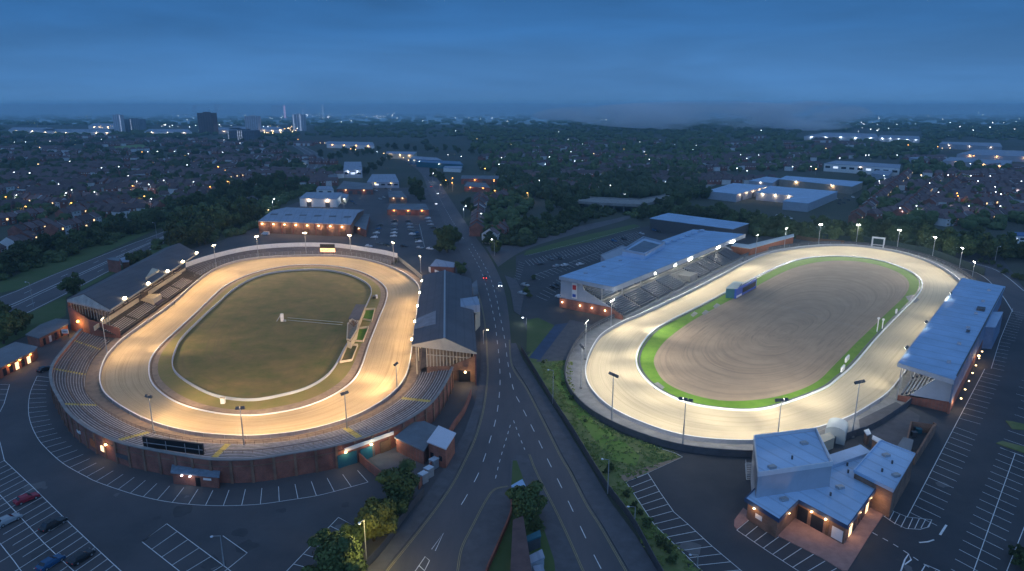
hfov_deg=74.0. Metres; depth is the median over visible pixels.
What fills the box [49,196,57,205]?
terraced house
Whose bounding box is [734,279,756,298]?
video screen
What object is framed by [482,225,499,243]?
terraced house
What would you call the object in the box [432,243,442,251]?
broadleaf tree
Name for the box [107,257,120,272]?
brick tower house
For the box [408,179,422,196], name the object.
broadleaf tree
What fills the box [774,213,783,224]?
broadleaf tree
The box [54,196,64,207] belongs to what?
terraced house
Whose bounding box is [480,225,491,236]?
broadleaf tree
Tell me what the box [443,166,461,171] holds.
warehouse
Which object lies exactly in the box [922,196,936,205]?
terraced house
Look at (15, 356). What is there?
turnstile building
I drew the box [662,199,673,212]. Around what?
broadleaf tree
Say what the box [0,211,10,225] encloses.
terraced house
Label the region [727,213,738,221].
broadleaf tree
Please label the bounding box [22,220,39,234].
terraced house
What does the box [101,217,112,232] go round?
broadleaf tree
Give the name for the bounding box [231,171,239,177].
house
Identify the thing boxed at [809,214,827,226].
broadleaf tree
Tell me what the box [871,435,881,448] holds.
gate shelter
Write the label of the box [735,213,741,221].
broadleaf tree
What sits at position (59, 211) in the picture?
terraced house
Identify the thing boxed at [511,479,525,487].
garage
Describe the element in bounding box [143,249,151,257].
broadleaf tree
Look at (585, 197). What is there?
broadleaf tree
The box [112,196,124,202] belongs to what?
semi detached house
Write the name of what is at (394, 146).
broadleaf tree
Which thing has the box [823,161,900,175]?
warehouse
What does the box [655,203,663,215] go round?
broadleaf tree
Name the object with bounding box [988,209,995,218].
terraced house
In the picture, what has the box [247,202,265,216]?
broadleaf tree
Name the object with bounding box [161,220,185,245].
broadleaf tree
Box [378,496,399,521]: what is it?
broadleaf tree
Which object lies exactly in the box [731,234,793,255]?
kennel block
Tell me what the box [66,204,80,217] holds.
semi detached house
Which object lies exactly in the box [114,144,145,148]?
playing field
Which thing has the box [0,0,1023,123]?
sky
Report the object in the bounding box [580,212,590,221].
broadleaf tree
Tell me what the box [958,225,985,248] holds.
broadleaf tree
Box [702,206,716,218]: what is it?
broadleaf tree
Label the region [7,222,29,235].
terraced house
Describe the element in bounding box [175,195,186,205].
broadleaf tree
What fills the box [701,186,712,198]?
broadleaf tree
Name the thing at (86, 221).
semi detached house
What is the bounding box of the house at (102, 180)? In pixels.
[99,178,108,183]
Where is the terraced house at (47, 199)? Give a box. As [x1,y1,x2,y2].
[44,196,52,202]
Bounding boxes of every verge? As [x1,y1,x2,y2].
[158,267,380,409]
[489,461,554,570]
[523,224,638,255]
[526,318,553,351]
[527,352,698,570]
[552,362,639,465]
[635,257,922,410]
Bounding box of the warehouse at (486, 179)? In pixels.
[461,175,506,184]
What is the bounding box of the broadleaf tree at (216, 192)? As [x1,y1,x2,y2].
[208,187,222,199]
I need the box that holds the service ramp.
[529,323,567,359]
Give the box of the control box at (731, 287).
[725,281,742,297]
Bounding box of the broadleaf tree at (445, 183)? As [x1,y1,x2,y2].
[441,177,448,186]
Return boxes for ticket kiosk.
[170,464,219,487]
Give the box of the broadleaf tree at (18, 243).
[8,239,26,250]
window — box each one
[797,505,807,523]
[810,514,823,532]
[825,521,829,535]
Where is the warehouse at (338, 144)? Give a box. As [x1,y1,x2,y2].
[326,141,373,148]
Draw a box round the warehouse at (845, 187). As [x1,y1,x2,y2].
[778,176,862,193]
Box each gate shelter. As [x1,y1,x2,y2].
[863,429,870,444]
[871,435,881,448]
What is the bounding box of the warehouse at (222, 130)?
[218,127,236,133]
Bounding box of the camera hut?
[219,396,225,403]
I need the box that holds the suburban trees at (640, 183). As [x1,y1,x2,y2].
[496,163,707,199]
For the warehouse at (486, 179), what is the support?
on the ground at (400, 169)
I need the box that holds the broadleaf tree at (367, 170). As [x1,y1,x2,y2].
[364,167,369,173]
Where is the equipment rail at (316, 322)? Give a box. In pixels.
[290,318,342,324]
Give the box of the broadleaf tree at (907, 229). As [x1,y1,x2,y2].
[896,224,914,239]
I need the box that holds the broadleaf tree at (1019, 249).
[1015,241,1023,258]
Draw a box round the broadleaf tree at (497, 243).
[489,239,501,252]
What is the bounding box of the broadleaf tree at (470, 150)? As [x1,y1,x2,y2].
[468,147,474,152]
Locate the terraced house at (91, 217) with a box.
[83,212,95,222]
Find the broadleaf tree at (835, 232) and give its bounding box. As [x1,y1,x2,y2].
[825,225,844,239]
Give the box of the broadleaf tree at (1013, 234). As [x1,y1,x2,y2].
[996,231,1018,242]
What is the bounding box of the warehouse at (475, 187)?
[464,182,489,191]
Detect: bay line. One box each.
[0,384,120,570]
[28,376,367,505]
[142,524,246,570]
[287,517,351,570]
[515,233,640,298]
[626,449,741,570]
[907,309,1020,523]
[953,387,1023,570]
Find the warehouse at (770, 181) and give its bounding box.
[749,177,779,185]
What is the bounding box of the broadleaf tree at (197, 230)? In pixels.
[184,217,211,245]
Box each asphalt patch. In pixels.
[18,485,1015,570]
[22,481,948,570]
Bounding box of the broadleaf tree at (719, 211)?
[709,201,724,218]
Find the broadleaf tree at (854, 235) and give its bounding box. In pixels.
[849,226,865,241]
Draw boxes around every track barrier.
[99,254,419,438]
[585,244,959,443]
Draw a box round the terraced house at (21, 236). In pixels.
[14,232,29,239]
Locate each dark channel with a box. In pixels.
[151,265,385,413]
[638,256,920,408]
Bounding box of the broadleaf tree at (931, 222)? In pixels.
[916,220,934,228]
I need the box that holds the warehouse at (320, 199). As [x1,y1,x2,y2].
[299,192,341,206]
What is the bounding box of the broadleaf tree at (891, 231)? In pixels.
[885,224,902,241]
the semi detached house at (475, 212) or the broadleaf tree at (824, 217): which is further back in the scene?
the semi detached house at (475, 212)
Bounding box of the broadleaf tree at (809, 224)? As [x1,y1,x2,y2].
[799,221,815,233]
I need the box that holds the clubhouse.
[744,427,915,543]
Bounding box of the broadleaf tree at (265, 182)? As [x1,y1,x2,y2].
[260,177,271,186]
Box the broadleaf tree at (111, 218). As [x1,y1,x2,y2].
[107,213,121,227]
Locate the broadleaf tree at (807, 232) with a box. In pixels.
[799,221,814,236]
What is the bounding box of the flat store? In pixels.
[820,433,834,449]
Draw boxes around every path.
[148,265,387,415]
[621,457,680,480]
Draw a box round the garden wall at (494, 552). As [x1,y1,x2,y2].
[485,499,511,570]
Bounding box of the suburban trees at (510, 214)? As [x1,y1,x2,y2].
[481,181,534,235]
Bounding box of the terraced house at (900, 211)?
[892,205,907,215]
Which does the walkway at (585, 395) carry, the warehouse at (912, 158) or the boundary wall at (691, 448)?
the boundary wall at (691, 448)
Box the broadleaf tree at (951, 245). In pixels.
[941,236,960,255]
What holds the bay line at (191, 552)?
on the car park ground at (119, 528)
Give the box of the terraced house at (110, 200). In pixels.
[104,198,115,202]
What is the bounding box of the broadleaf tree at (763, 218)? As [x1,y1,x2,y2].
[757,213,770,228]
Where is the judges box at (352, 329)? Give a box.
[346,319,358,347]
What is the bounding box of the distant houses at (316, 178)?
[0,134,343,186]
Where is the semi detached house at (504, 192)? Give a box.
[498,188,508,196]
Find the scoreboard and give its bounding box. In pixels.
[320,244,334,254]
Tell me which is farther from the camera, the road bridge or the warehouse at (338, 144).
the warehouse at (338, 144)
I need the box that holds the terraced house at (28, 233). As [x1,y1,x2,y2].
[21,228,36,240]
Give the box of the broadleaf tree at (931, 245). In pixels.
[924,237,942,249]
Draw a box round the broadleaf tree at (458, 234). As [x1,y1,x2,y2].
[453,226,462,244]
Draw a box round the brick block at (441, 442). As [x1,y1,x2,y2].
[427,425,455,467]
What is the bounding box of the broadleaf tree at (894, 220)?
[889,218,897,225]
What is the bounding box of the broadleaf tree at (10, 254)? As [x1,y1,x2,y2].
[0,247,20,273]
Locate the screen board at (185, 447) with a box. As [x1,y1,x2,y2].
[142,436,204,455]
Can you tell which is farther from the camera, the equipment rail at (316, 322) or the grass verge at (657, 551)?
the equipment rail at (316, 322)
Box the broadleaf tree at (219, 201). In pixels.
[216,198,232,213]
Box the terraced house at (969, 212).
[964,209,973,215]
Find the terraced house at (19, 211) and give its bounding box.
[14,208,24,214]
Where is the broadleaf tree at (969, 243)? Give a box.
[958,234,981,257]
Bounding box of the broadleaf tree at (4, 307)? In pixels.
[0,300,11,312]
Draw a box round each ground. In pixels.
[0,113,1023,562]
[0,188,485,570]
[369,447,428,474]
[516,226,1023,570]
[536,320,590,361]
[859,402,919,445]
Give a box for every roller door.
[285,228,290,233]
[322,229,326,235]
[340,230,345,235]
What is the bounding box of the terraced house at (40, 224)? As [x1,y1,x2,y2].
[31,218,46,233]
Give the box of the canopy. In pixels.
[526,530,540,551]
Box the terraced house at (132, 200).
[127,197,137,202]
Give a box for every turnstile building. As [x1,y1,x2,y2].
[0,342,37,378]
[25,319,68,346]
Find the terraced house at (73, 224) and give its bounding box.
[65,218,76,229]
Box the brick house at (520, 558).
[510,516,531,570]
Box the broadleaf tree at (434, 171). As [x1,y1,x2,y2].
[429,168,437,177]
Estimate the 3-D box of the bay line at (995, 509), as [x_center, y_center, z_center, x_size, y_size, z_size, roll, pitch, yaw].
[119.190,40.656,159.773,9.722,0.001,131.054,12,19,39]
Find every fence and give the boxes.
[185,242,397,270]
[194,251,390,275]
[340,344,357,362]
[355,326,368,341]
[362,308,374,321]
[366,487,423,565]
[398,257,421,279]
[521,346,663,570]
[796,235,843,243]
[822,234,984,274]
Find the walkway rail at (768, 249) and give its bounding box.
[566,242,972,383]
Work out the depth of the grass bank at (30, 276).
354.37 m
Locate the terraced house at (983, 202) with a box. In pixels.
[971,195,988,206]
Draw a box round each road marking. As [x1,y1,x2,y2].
[2,147,325,312]
[415,203,601,570]
[962,264,1023,311]
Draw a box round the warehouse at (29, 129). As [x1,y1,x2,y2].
[8,127,54,133]
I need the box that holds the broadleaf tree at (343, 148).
[340,146,347,152]
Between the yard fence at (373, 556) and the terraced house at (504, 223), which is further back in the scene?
the terraced house at (504, 223)
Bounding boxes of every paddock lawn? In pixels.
[340,346,356,363]
[356,329,366,342]
[363,310,373,321]
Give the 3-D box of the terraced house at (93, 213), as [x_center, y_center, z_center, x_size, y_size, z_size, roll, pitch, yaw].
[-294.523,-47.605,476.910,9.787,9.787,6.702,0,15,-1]
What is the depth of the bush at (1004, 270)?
336.24 m
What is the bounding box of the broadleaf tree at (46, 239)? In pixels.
[37,233,55,250]
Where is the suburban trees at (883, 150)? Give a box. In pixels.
[467,134,1023,173]
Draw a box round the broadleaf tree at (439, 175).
[435,171,444,180]
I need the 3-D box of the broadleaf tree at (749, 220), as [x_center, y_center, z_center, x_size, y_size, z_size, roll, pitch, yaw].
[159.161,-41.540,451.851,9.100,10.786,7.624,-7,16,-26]
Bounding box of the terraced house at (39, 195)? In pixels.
[31,193,42,198]
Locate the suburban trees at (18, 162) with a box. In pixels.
[0,134,434,186]
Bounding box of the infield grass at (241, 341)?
[173,270,370,397]
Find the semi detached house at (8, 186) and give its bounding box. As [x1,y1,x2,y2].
[1,181,14,192]
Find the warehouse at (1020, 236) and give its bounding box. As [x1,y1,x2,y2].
[1006,232,1023,242]
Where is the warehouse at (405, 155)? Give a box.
[386,151,416,158]
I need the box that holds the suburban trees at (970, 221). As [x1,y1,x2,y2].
[855,171,1023,229]
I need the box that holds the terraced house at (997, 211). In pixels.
[992,208,1002,213]
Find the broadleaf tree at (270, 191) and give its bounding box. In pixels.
[263,188,276,195]
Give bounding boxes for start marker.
[277,313,285,321]
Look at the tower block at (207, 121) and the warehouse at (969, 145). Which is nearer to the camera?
the warehouse at (969, 145)
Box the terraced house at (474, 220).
[469,216,482,224]
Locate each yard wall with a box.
[359,453,380,475]
[418,389,471,489]
[907,421,934,459]
[913,422,936,464]
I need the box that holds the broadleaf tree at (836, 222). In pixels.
[832,219,846,227]
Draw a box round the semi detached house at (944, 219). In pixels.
[934,211,953,226]
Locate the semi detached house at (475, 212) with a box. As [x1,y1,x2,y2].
[471,208,483,216]
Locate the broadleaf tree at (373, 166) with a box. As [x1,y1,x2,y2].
[370,162,377,169]
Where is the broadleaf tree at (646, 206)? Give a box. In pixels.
[637,202,650,211]
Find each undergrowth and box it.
[0,161,306,279]
[150,164,343,249]
[493,205,616,246]
[623,204,738,219]
[748,222,1023,258]
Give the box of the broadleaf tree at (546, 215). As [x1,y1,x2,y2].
[540,211,551,220]
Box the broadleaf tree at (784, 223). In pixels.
[778,217,795,233]
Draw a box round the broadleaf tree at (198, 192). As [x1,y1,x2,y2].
[195,190,205,198]
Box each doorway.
[195,477,200,486]
[380,439,390,452]
[459,370,469,381]
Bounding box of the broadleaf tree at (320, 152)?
[317,149,322,156]
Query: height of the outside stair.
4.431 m
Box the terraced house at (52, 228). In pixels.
[44,220,65,235]
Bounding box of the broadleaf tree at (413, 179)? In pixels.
[408,176,416,181]
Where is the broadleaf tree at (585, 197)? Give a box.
[580,191,589,205]
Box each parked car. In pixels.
[0,512,22,526]
[13,492,39,505]
[35,553,65,570]
[36,366,49,372]
[38,516,67,532]
[66,548,95,566]
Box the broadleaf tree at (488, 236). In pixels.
[482,230,496,244]
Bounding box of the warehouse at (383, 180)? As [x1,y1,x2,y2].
[367,174,398,187]
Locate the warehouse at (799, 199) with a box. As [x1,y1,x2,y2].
[756,186,837,211]
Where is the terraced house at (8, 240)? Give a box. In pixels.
[0,233,23,249]
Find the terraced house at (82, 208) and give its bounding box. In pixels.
[75,204,85,213]
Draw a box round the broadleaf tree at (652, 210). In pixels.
[648,205,657,215]
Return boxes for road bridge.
[577,184,715,211]
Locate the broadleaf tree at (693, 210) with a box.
[689,205,697,215]
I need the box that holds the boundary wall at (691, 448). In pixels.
[564,241,976,456]
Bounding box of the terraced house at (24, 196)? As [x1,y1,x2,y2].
[21,192,31,199]
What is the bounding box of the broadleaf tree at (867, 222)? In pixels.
[854,218,871,227]
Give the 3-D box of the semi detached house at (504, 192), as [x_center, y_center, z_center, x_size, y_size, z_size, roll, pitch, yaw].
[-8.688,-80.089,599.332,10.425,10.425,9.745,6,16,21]
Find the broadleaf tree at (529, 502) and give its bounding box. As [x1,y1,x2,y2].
[505,480,547,530]
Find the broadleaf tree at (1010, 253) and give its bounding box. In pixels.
[999,238,1016,259]
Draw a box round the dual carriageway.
[0,141,325,312]
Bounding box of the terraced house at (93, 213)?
[89,210,101,221]
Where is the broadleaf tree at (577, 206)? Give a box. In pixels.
[573,203,582,210]
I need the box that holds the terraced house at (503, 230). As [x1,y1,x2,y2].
[496,221,507,233]
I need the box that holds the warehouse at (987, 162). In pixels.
[978,159,1012,167]
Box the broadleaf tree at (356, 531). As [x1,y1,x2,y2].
[339,517,368,546]
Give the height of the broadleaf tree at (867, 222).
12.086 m
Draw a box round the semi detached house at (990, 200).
[980,195,993,204]
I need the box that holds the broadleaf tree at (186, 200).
[182,197,198,205]
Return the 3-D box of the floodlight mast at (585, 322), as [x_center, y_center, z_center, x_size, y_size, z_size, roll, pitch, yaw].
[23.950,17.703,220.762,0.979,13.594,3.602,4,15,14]
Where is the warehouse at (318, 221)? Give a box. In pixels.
[258,207,362,236]
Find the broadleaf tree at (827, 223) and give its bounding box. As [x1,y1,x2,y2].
[816,217,834,228]
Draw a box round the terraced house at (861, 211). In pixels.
[851,205,866,218]
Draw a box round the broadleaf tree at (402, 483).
[375,458,419,514]
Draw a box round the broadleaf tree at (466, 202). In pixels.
[461,197,470,208]
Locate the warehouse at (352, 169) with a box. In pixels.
[343,162,362,177]
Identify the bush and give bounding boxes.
[522,286,529,292]
[530,518,545,530]
[606,462,614,469]
[622,489,630,496]
[630,500,637,507]
[636,508,643,514]
[641,517,653,527]
[655,534,667,545]
[663,541,672,553]
[665,554,678,563]
[1000,268,1009,272]
[1008,543,1023,557]
[1010,552,1023,569]
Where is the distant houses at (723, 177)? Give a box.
[478,135,879,184]
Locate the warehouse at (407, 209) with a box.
[387,204,428,214]
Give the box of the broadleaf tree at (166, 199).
[163,195,181,208]
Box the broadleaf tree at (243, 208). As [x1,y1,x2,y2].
[230,197,261,222]
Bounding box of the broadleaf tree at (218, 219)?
[203,205,233,229]
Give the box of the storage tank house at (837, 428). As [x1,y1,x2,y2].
[825,418,847,444]
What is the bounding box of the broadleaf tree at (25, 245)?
[13,242,39,249]
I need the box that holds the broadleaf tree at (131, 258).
[124,252,138,264]
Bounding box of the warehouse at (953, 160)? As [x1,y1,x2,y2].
[942,157,977,166]
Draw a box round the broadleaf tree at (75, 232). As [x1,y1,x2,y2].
[68,229,84,235]
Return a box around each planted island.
[996,441,1023,452]
[1006,421,1023,429]
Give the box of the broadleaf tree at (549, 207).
[544,199,554,212]
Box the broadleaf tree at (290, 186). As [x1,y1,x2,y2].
[285,181,298,192]
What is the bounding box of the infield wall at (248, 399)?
[172,269,371,400]
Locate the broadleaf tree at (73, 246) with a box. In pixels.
[55,230,80,252]
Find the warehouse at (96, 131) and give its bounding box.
[40,129,110,134]
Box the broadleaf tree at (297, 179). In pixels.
[293,175,301,184]
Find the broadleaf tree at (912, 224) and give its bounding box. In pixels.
[897,219,919,235]
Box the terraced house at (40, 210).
[34,206,46,213]
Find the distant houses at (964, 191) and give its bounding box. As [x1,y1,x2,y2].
[867,154,1023,219]
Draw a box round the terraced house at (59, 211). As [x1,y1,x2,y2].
[55,207,71,217]
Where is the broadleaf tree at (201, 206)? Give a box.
[196,203,226,221]
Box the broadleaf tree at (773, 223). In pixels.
[765,216,779,229]
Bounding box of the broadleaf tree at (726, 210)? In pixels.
[718,204,734,219]
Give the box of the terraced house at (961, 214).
[957,211,965,217]
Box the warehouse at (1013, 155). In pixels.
[957,149,1023,161]
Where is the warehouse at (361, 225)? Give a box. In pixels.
[354,214,369,236]
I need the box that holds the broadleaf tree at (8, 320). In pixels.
[0,310,23,343]
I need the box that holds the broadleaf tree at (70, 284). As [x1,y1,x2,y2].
[56,272,85,294]
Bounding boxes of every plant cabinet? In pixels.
[417,470,428,484]
[423,465,433,478]
[428,456,438,469]
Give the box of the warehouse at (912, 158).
[909,156,928,161]
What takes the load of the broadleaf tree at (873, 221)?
on the ground at (400, 169)
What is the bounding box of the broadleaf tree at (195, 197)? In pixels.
[187,193,201,201]
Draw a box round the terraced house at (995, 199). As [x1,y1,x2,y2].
[990,194,998,205]
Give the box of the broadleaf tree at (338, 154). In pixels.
[335,151,342,157]
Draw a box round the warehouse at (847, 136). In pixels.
[804,133,877,140]
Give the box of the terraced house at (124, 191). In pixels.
[121,187,130,193]
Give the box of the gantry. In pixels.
[871,236,884,247]
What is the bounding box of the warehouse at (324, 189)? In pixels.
[316,186,333,191]
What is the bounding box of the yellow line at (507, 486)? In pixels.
[386,293,626,570]
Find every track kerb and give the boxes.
[148,264,387,415]
[635,255,922,410]
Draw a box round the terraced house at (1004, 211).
[999,207,1008,221]
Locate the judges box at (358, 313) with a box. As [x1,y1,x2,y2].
[348,304,365,326]
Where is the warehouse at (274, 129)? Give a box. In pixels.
[229,127,283,132]
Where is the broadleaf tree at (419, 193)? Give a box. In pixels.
[414,187,425,201]
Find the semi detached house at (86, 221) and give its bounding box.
[76,213,90,226]
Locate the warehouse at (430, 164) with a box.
[416,160,462,169]
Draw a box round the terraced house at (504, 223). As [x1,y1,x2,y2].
[501,219,508,231]
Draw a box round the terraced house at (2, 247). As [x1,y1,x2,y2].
[0,243,6,252]
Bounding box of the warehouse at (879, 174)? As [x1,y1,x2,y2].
[871,170,892,179]
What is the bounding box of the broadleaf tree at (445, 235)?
[433,224,456,252]
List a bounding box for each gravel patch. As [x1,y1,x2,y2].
[652,382,664,389]
[906,295,918,302]
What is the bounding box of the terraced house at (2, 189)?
[0,183,5,193]
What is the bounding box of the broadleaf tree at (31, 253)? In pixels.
[22,245,46,263]
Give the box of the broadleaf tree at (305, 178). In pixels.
[301,175,309,183]
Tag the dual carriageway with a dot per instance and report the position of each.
(45, 295)
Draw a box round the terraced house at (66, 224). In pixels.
[57,218,71,233]
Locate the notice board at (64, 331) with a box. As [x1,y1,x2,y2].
[61,329,68,337]
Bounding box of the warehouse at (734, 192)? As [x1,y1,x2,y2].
[707,183,767,201]
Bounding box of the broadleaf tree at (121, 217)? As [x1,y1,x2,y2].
[107,212,126,222]
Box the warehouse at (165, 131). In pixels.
[144,129,191,133]
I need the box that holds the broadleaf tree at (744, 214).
[739,208,750,222]
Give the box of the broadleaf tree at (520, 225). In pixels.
[513,220,530,230]
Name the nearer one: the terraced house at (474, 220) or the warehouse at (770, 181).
the terraced house at (474, 220)
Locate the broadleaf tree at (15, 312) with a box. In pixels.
[9,308,26,334]
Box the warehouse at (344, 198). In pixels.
[341,193,348,202]
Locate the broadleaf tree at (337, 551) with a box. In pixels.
[300,528,368,570]
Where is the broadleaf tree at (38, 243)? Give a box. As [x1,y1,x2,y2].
[24,239,47,253]
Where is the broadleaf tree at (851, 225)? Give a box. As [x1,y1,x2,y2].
[843,218,867,235]
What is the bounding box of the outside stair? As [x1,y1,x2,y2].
[745,463,751,479]
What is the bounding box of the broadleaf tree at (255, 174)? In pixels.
[252,171,264,182]
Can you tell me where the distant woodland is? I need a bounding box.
[0,113,1023,137]
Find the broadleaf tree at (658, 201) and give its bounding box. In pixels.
[654,197,664,204]
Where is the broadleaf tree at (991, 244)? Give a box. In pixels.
[982,232,1012,259]
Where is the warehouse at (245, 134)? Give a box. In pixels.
[227,129,260,140]
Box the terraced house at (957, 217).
[952,211,960,225]
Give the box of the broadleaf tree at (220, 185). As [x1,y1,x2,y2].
[214,179,231,194]
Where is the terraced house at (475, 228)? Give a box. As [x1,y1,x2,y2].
[469,219,484,235]
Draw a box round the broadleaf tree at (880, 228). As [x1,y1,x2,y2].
[870,219,893,238]
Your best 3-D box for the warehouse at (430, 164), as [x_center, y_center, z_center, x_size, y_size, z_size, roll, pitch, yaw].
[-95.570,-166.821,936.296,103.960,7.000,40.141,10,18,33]
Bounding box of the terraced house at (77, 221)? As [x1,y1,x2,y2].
[70,216,82,230]
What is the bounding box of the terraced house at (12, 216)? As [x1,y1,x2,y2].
[5,210,18,223]
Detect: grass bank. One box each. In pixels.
[0,227,160,292]
[0,243,168,347]
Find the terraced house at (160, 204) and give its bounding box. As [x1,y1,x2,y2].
[151,200,164,209]
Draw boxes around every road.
[385,159,628,570]
[486,215,629,266]
[931,255,1023,319]
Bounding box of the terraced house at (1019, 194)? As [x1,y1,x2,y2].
[1015,191,1023,196]
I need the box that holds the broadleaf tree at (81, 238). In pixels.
[69,231,86,248]
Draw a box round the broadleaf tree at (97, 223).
[88,220,103,237]
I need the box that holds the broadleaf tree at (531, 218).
[521,215,537,223]
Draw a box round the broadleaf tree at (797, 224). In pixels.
[794,221,801,230]
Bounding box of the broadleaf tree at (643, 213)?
[636,207,649,219]
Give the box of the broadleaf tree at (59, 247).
[51,238,69,253]
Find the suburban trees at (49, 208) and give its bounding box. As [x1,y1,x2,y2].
[0,181,225,222]
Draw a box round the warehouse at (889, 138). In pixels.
[878,135,919,142]
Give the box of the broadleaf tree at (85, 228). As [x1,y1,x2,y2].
[79,225,92,238]
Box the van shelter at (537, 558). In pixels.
[529,549,544,570]
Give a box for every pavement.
[367,279,485,570]
[460,454,580,570]
[505,276,523,314]
[510,343,656,570]
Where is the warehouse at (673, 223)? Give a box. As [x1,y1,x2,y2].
[649,213,748,235]
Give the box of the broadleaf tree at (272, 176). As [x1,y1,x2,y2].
[263,173,275,183]
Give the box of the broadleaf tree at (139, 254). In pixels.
[135,249,145,261]
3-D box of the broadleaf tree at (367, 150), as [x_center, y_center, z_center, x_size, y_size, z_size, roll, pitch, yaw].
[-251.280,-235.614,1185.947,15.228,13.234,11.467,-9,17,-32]
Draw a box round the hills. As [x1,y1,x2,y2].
[0,105,1023,112]
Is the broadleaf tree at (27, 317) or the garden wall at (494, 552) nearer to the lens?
the garden wall at (494, 552)
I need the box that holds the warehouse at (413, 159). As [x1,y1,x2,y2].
[410,156,441,164]
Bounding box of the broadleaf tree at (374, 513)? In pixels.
[354,496,398,540]
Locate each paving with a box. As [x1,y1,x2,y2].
[734,508,747,529]
[778,507,883,570]
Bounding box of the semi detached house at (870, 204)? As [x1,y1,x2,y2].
[863,199,874,208]
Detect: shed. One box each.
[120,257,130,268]
[533,564,544,570]
[898,437,912,450]
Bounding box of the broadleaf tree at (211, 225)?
[192,216,215,243]
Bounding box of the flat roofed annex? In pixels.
[394,421,436,464]
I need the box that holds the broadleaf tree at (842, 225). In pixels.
[840,221,848,235]
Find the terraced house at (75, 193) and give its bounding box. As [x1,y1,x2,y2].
[71,191,80,196]
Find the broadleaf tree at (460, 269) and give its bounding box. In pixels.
[454,261,466,274]
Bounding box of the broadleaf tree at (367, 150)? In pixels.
[364,147,370,153]
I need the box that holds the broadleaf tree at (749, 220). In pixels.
[745,215,757,225]
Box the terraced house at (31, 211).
[24,207,37,220]
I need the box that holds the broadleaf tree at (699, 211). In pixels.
[695,208,702,216]
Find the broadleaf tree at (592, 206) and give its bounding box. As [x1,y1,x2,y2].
[585,203,595,210]
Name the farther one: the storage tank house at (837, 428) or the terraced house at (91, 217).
the terraced house at (91, 217)
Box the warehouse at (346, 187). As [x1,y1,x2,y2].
[337,181,372,194]
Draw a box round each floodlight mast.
[100,316,107,352]
[144,394,155,433]
[235,406,244,444]
[340,390,348,428]
[393,362,398,390]
[579,343,584,388]
[584,319,587,359]
[608,371,618,419]
[609,298,613,326]
[678,397,693,443]
[775,398,788,431]
[852,379,864,437]
[899,345,908,389]
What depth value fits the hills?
9799.85 m
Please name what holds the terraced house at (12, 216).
on the ground at (400, 169)
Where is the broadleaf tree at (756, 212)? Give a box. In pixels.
[745,209,759,219]
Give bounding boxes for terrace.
[48,329,454,483]
[186,247,395,274]
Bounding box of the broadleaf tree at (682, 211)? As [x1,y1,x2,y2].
[677,206,689,215]
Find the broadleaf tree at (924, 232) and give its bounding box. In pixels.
[916,223,943,246]
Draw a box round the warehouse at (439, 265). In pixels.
[430,259,455,272]
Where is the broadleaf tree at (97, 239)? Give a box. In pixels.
[91,226,109,242]
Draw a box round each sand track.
[101,256,418,434]
[586,246,957,438]
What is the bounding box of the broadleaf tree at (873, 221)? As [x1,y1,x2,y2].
[865,215,882,228]
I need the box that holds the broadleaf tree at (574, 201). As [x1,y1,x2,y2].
[571,196,578,204]
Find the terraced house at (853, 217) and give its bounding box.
[848,210,862,222]
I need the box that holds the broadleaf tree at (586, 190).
[583,187,589,195]
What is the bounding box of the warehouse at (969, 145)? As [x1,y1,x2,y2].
[939,142,1001,149]
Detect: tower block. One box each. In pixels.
[112,114,125,131]
[124,118,146,131]
[197,112,218,133]
[244,115,261,129]
[292,114,306,130]
[302,109,310,115]
[321,104,324,116]
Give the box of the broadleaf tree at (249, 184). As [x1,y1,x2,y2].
[239,177,254,192]
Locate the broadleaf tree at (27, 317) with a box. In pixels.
[19,311,33,326]
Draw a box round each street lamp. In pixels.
[210,535,224,565]
[358,520,366,558]
[601,458,608,493]
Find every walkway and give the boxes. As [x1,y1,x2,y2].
[85,264,421,443]
[565,244,968,449]
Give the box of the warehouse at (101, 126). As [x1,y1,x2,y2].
[88,123,113,128]
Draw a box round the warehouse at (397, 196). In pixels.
[388,191,406,201]
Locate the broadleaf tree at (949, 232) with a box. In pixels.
[938,226,959,247]
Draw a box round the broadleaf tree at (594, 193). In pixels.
[589,189,598,196]
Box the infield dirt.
[654,261,908,400]
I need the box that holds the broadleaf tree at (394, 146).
[391,142,398,149]
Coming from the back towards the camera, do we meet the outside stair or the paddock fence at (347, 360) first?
the paddock fence at (347, 360)
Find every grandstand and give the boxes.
[67,243,200,337]
[411,270,479,385]
[559,229,745,319]
[896,278,1005,413]
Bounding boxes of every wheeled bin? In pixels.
[910,431,917,436]
[915,427,922,433]
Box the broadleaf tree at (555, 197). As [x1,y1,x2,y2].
[550,192,562,206]
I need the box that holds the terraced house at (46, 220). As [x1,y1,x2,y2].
[39,216,53,224]
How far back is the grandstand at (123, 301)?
267.50 m
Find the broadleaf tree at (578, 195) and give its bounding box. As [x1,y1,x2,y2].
[574,190,585,198]
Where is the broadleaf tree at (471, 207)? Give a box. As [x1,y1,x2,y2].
[468,203,476,212]
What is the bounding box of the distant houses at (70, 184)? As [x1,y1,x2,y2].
[0,174,215,217]
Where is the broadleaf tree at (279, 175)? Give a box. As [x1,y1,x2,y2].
[275,170,286,181]
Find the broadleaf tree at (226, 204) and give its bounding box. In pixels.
[211,201,232,212]
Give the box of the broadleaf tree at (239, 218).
[230,196,259,224]

